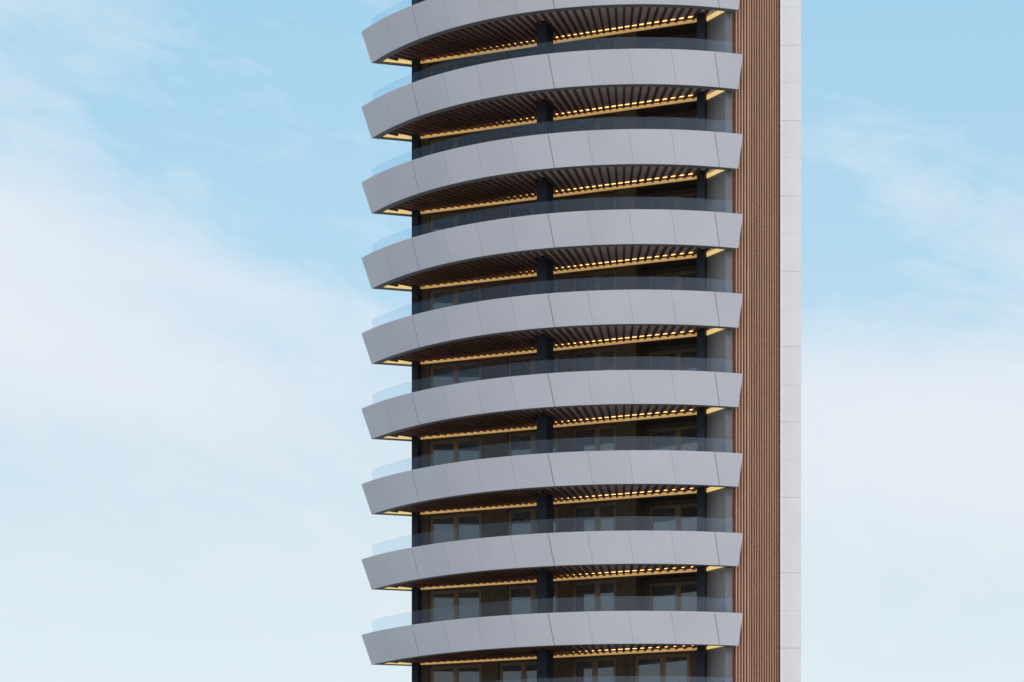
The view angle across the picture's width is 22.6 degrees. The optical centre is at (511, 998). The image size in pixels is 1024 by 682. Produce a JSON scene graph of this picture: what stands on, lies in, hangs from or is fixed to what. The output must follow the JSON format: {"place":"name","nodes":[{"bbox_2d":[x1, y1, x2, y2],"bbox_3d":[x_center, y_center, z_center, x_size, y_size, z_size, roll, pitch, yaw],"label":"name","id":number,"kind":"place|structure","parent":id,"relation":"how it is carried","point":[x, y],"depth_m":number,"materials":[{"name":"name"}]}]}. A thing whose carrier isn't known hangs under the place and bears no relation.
{"place":"outdoors","nodes":[
{"label":"outdoors","id":0,"kind":"place"},
{"bbox_2d":[0,0,1023,681],"label":"sky","id":1,"kind":"structure","parent":0,"point":[188,224],"materials":[{"name":"blue"}]},
{"bbox_2d":[361,0,800,681],"bbox_3d":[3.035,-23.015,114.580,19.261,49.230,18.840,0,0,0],"label":"apartment tower","id":2,"kind":"structure","parent":0,"point":[593,266],"depth_m":108.50,"materials":[{"name":"grey metal"}]},
{"bbox_2d":[430,57,480,76],"bbox_3d":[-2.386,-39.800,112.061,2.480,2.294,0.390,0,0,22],"label":"window","id":3,"kind":"structure","parent":2,"relation":"in","point":[475,61],"depth_m":111.91,"materials":[{"name":"brown metal"}]},
{"bbox_2d":[430,133,480,154],"bbox_3d":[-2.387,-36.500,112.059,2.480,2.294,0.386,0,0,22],"label":"window","id":4,"kind":"structure","parent":2,"relation":"in","point":[476,137],"depth_m":111.89,"materials":[{"name":"brown metal"}]},
{"bbox_2d":[430,209,480,232],"bbox_3d":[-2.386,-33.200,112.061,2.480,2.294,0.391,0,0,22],"label":"window","id":5,"kind":"structure","parent":2,"relation":"in","point":[447,220],"depth_m":112.11,"materials":[{"name":"glass"}]},
{"bbox_2d":[430,285,480,310],"bbox_3d":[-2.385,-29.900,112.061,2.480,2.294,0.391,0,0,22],"label":"window","id":6,"kind":"structure","parent":2,"relation":"in","point":[444,298],"depth_m":112.13,"materials":[{"name":"glass"}]},
{"bbox_2d":[430,361,480,387],"bbox_3d":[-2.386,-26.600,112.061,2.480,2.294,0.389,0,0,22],"label":"window","id":7,"kind":"structure","parent":2,"relation":"in","point":[475,366],"depth_m":111.91,"materials":[{"name":"brown metal"}]},
{"bbox_2d":[430,436,480,465],"bbox_3d":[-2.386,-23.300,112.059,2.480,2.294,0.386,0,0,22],"label":"window","id":8,"kind":"structure","parent":2,"relation":"in","point":[476,440],"depth_m":111.89,"materials":[{"name":"brown wood"}]},
{"bbox_2d":[430,512,480,543],"bbox_3d":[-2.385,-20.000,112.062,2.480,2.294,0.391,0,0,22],"label":"window","id":9,"kind":"structure","parent":2,"relation":"in","point":[454,527],"depth_m":112.13,"materials":[{"name":"grey glass"}]},
{"bbox_2d":[430,588,480,621],"bbox_3d":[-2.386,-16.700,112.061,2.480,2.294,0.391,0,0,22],"label":"window","id":10,"kind":"structure","parent":2,"relation":"in","point":[461,603],"depth_m":112.13,"materials":[{"name":"grey glass"}]},
{"bbox_2d":[430,664,480,681],"bbox_3d":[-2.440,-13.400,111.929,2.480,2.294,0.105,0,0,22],"label":"window","id":11,"kind":"structure","parent":2,"relation":"in","point":[456,668],"depth_m":111.89,"materials":[{"name":"brown wood"}]},
{"bbox_2d":[499,661,536,681],"bbox_3d":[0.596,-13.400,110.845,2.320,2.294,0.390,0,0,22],"label":"window","id":12,"kind":"structure","parent":2,"relation":"in","point":[523,664],"depth_m":110.80,"materials":[{"name":"brown metal"}]},
{"bbox_2d":[508,46,557,58],"bbox_3d":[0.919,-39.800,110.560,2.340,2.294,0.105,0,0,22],"label":"window","id":13,"kind":"structure","parent":2,"relation":"in","point":[555,48],"depth_m":110.64,"materials":[{"name":"brown metal"}]},
{"bbox_2d":[508,123,557,137],"bbox_3d":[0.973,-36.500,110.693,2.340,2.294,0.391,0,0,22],"label":"window","id":14,"kind":"structure","parent":2,"relation":"in","point":[531,130],"depth_m":110.77,"materials":[{"name":"glass"}]},
{"bbox_2d":[508,199,557,217],"bbox_3d":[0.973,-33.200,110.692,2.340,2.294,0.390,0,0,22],"label":"window","id":15,"kind":"structure","parent":2,"relation":"in","point":[533,205],"depth_m":110.56,"materials":[{"name":"brown metal"}]},
{"bbox_2d":[508,276,557,296],"bbox_3d":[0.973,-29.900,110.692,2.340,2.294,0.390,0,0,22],"label":"window","id":16,"kind":"structure","parent":2,"relation":"in","point":[521,287],"depth_m":110.93,"materials":[{"name":"glass"}]},
{"bbox_2d":[508,353,557,376],"bbox_3d":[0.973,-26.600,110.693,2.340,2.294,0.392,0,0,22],"label":"window","id":17,"kind":"structure","parent":2,"relation":"in","point":[523,365],"depth_m":110.93,"materials":[{"name":"glass"}]},
{"bbox_2d":[508,430,557,455],"bbox_3d":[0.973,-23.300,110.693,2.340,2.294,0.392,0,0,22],"label":"window","id":18,"kind":"structure","parent":2,"relation":"in","point":[525,443],"depth_m":110.93,"materials":[{"name":"glass"}]},
{"bbox_2d":[508,506,557,535],"bbox_3d":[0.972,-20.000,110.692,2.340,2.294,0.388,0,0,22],"label":"window","id":19,"kind":"structure","parent":2,"relation":"in","point":[519,515],"depth_m":110.93,"materials":[{"name":"brown metal"}]},
{"bbox_2d":[508,583,557,614],"bbox_3d":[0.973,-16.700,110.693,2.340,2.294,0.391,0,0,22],"label":"window","id":20,"kind":"structure","parent":2,"relation":"in","point":[525,596],"depth_m":110.93,"materials":[{"name":"grey glass"}]},
{"bbox_2d":[572,37,615,50],"bbox_3d":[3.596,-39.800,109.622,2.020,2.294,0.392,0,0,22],"label":"window","id":21,"kind":"structure","parent":2,"relation":"in","point":[608,43],"depth_m":109.56,"materials":[{"name":"glass"}]},
{"bbox_2d":[572,115,615,131],"bbox_3d":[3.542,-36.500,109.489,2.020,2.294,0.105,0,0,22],"label":"window","id":22,"kind":"structure","parent":2,"relation":"in","point":[597,120],"depth_m":109.43,"materials":[{"name":"brown metal"}]},
{"bbox_2d":[572,192,615,211],"bbox_3d":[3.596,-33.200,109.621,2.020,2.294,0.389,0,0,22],"label":"window","id":23,"kind":"structure","parent":2,"relation":"in","point":[606,201],"depth_m":109.62,"materials":[{"name":"glass"}]},
{"bbox_2d":[572,269,615,291],"bbox_3d":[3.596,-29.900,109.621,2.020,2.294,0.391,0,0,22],"label":"window","id":24,"kind":"structure","parent":2,"relation":"in","point":[600,280],"depth_m":109.62,"materials":[{"name":"glass"}]},
{"bbox_2d":[572,347,615,371],"bbox_3d":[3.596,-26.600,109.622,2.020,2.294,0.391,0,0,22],"label":"window","id":25,"kind":"structure","parent":2,"relation":"in","point":[601,359],"depth_m":109.64,"materials":[{"name":"glass"}]},
{"bbox_2d":[572,424,615,451],"bbox_3d":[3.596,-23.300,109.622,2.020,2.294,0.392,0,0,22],"label":"window","id":26,"kind":"structure","parent":2,"relation":"in","point":[608,431],"depth_m":109.54,"materials":[{"name":"glass"}]},
{"bbox_2d":[572,502,615,531],"bbox_3d":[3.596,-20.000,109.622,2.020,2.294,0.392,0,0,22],"label":"window","id":27,"kind":"structure","parent":2,"relation":"in","point":[583,510],"depth_m":109.80,"materials":[{"name":"brown metal"}]},
{"bbox_2d":[572,579,615,611],"bbox_3d":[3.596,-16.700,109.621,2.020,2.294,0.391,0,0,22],"label":"window","id":28,"kind":"structure","parent":2,"relation":"in","point":[611,584],"depth_m":109.48,"materials":[{"name":"brown metal"}]},
{"bbox_2d":[572,657,615,681],"bbox_3d":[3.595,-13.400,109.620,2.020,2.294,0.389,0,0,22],"label":"window","id":29,"kind":"structure","parent":2,"relation":"in","point":[602,669],"depth_m":109.64,"materials":[{"name":"brown glass"}]},
{"bbox_2d":[635,653,688,681],"bbox_3d":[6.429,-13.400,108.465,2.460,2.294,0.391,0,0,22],"label":"window","id":30,"kind":"structure","parent":2,"relation":"in","point":[658,667],"depth_m":108.47,"materials":[{"name":"glass"}]},
{"bbox_2d":[649,37,696,48],"bbox_3d":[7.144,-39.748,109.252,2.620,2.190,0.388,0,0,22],"label":"window","id":31,"kind":"structure","parent":2,"relation":"in","point":[667,44],"depth_m":109.27,"materials":[{"name":"brown glass"}]},
{"bbox_2d":[649,114,696,129],"bbox_3d":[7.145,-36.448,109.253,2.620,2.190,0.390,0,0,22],"label":"window","id":32,"kind":"structure","parent":2,"relation":"in","point":[661,123],"depth_m":109.27,"materials":[{"name":"brown glass"}]},
{"bbox_2d":[649,192,696,210],"bbox_3d":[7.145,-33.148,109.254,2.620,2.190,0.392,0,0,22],"label":"window","id":33,"kind":"structure","parent":2,"relation":"in","point":[687,201],"depth_m":109.27,"materials":[{"name":"brown glass"}]},
{"bbox_2d":[649,270,696,290],"bbox_3d":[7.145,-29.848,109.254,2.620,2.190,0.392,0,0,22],"label":"window","id":34,"kind":"structure","parent":2,"relation":"in","point":[683,280],"depth_m":109.35,"materials":[{"name":"brown glass"}]},
{"bbox_2d":[649,347,696,370],"bbox_3d":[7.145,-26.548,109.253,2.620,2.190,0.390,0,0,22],"label":"window","id":35,"kind":"structure","parent":2,"relation":"in","point":[678,359],"depth_m":109.32,"materials":[{"name":"brown glass"}]},
{"bbox_2d":[649,425,696,450],"bbox_3d":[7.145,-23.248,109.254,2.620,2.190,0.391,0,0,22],"label":"window","id":36,"kind":"structure","parent":2,"relation":"in","point":[664,438],"depth_m":109.54,"materials":[{"name":"glass"}]},
{"bbox_2d":[649,503,696,530],"bbox_3d":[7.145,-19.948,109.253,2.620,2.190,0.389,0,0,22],"label":"window","id":37,"kind":"structure","parent":2,"relation":"in","point":[666,517],"depth_m":109.54,"materials":[{"name":"grey glass"}]},
{"bbox_2d":[649,580,696,610],"bbox_3d":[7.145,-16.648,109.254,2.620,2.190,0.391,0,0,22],"label":"window","id":38,"kind":"structure","parent":2,"relation":"in","point":[667,595],"depth_m":109.56,"materials":[{"name":"glass"}]}
]}

